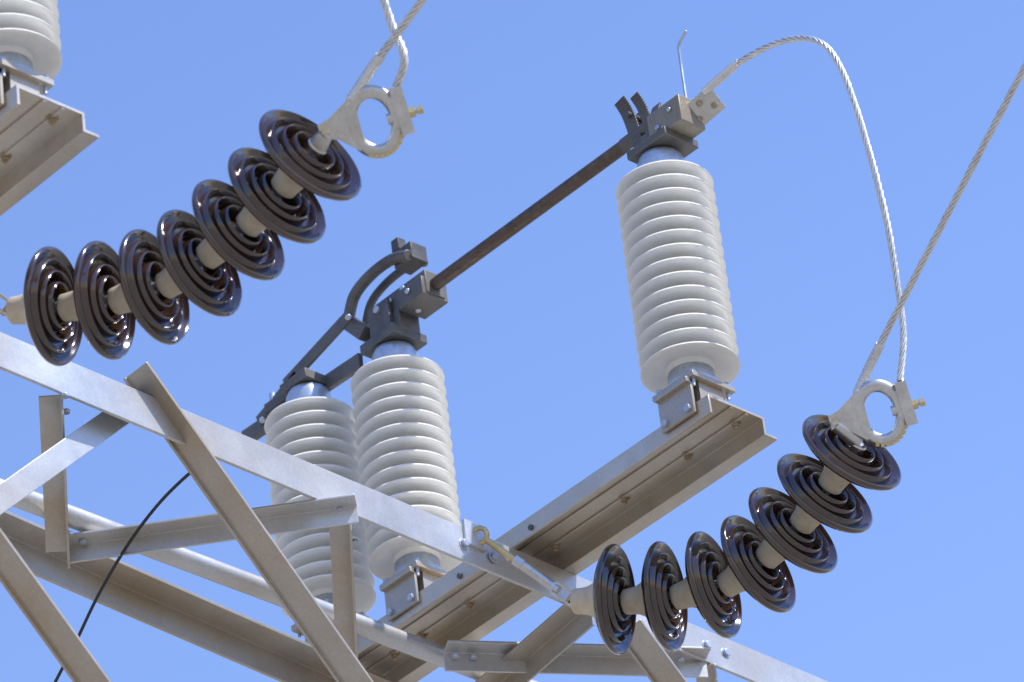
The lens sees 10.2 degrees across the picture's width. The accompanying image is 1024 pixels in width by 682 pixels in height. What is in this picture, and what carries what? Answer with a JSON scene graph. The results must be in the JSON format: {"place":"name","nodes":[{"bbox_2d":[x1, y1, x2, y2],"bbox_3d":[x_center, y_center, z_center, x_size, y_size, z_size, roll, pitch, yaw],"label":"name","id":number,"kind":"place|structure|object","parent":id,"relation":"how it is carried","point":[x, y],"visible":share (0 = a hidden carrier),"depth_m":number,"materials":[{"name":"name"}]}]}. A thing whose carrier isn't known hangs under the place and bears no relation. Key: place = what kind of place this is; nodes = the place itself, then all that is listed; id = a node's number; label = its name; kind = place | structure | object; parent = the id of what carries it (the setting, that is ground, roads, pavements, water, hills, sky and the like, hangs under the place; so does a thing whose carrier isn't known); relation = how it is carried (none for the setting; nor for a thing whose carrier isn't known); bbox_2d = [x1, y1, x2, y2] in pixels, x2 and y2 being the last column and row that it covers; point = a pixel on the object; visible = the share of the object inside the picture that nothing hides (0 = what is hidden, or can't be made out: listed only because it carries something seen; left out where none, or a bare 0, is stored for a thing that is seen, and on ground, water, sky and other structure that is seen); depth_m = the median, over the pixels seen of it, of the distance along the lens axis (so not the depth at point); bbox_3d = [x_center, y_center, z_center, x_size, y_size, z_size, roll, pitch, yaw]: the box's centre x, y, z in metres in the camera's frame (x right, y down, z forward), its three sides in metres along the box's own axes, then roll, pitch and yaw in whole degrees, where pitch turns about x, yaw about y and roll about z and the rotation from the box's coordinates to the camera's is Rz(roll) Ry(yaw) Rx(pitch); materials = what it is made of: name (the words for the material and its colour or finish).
{"place":"outdoors","nodes":[
{"label":"outdoors","id":0,"kind":"place"},
{"bbox_2d":[0,332,827,681],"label":"lattice girder","id":1,"kind":"object","parent":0,"point":[56,552],"visible":0.84,"depth_m":11.86,"materials":[{"name":"metal"}]},
{"bbox_2d":[0,56,98,215],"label":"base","id":2,"kind":"object","parent":1,"relation":"on","point":[43,138],"visible":1,"depth_m":10.87,"materials":[{"name":"metal"}]},
{"bbox_2d":[0,0,61,79],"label":"post insulator","id":3,"kind":"object","parent":2,"relation":"on","point":[29,35],"visible":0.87,"depth_m":10.88,"materials":[{"name":"grey ceramic"}]},
{"bbox_2d":[54,472,189,681],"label":"control cable","id":4,"kind":"object","parent":1,"relation":"attached to","point":[165,496],"visible":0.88,"depth_m":11.84,"materials":[{"name":"black rubber"}]},
{"bbox_2d":[0,478,537,681],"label":"operating pipe","id":5,"kind":"object","parent":1,"relation":"on","point":[250,584],"depth_m":12.09,"materials":[{"name":"metal"}]},
{"bbox_2d":[0,293,571,607],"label":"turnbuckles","id":6,"kind":"object","parent":1,"relation":"attached to","point":[476,535],"visible":1,"depth_m":12.10,"materials":[{"name":"grey metal"}]},
{"bbox_2d":[5,109,361,365],"bbox_3d":[-0.635,-0.170,10.965,0.780,0.296,0.280,-27,-39,27],"label":"insulator string","id":7,"kind":"object","parent":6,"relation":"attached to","point":[102,296],"visible":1,"depth_m":10.93,"materials":[{"name":"brown ceramic"}]},
{"bbox_2d":[291,367,777,681],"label":"support beam","id":8,"kind":"structure","parent":1,"relation":"on","point":[703,436],"depth_m":12.20,"materials":[{"name":"metal"}]},
{"bbox_2d":[264,382,375,618],"bbox_3d":[-0.430,0.365,12.786,0.212,0.610,0.212,23,-44,-36],"label":"post insulator","id":9,"kind":"object","parent":8,"relation":"on","point":[312,422],"visible":0.41,"depth_m":12.77,"materials":[{"name":"grey ceramic"}]},
{"bbox_2d":[350,340,461,579],"bbox_3d":[-0.233,0.271,12.682,0.212,0.610,0.212,23,-44,-36],"label":"post insulator","id":10,"kind":"object","parent":8,"relation":"on","point":[402,426],"visible":0.77,"depth_m":12.64,"materials":[{"name":"grey ceramic"}]},
{"bbox_2d":[570,414,901,654],"bbox_3d":[0.467,0.424,11.908,0.776,0.327,0.297,-28,-39,28],"label":"insulator string","id":11,"kind":"object","parent":1,"relation":"attached to","point":[663,596],"visible":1,"depth_m":11.87,"materials":[{"name":"brown ceramic"}]},
{"bbox_2d":[307,85,925,451],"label":"cable clamps","id":12,"kind":"object","parent":11,"relation":"attached to","point":[848,423],"visible":1,"depth_m":10.78,"materials":[{"name":"metal"}]},
{"bbox_2d":[0,0,1023,681],"label":"sky","id":13,"kind":"structure","parent":0,"point":[534,344],"materials":[{"name":"blue"}]},
{"bbox_2d":[616,146,740,393],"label":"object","id":14,"kind":"object","parent":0,"point":[677,279],"visible":0.98,"depth_m":12.10,"materials":[{"name":"white ceramic"}]},
{"bbox_2d":[241,30,725,439],"bbox_3d":[-0.103,-0.218,12.759,0.144,0.290,1.530,25,-45,-38],"label":"disconnect switch","id":15,"kind":"object","parent":14,"relation":"on","point":[678,122],"visible":0.98,"depth_m":12.80,"materials":[{"name":"metal"}]},
{"bbox_2d":[346,0,1023,393],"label":"conductors","id":16,"kind":"object","parent":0,"point":[396,32],"visible":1,"depth_m":11.72,"materials":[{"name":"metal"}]}
]}

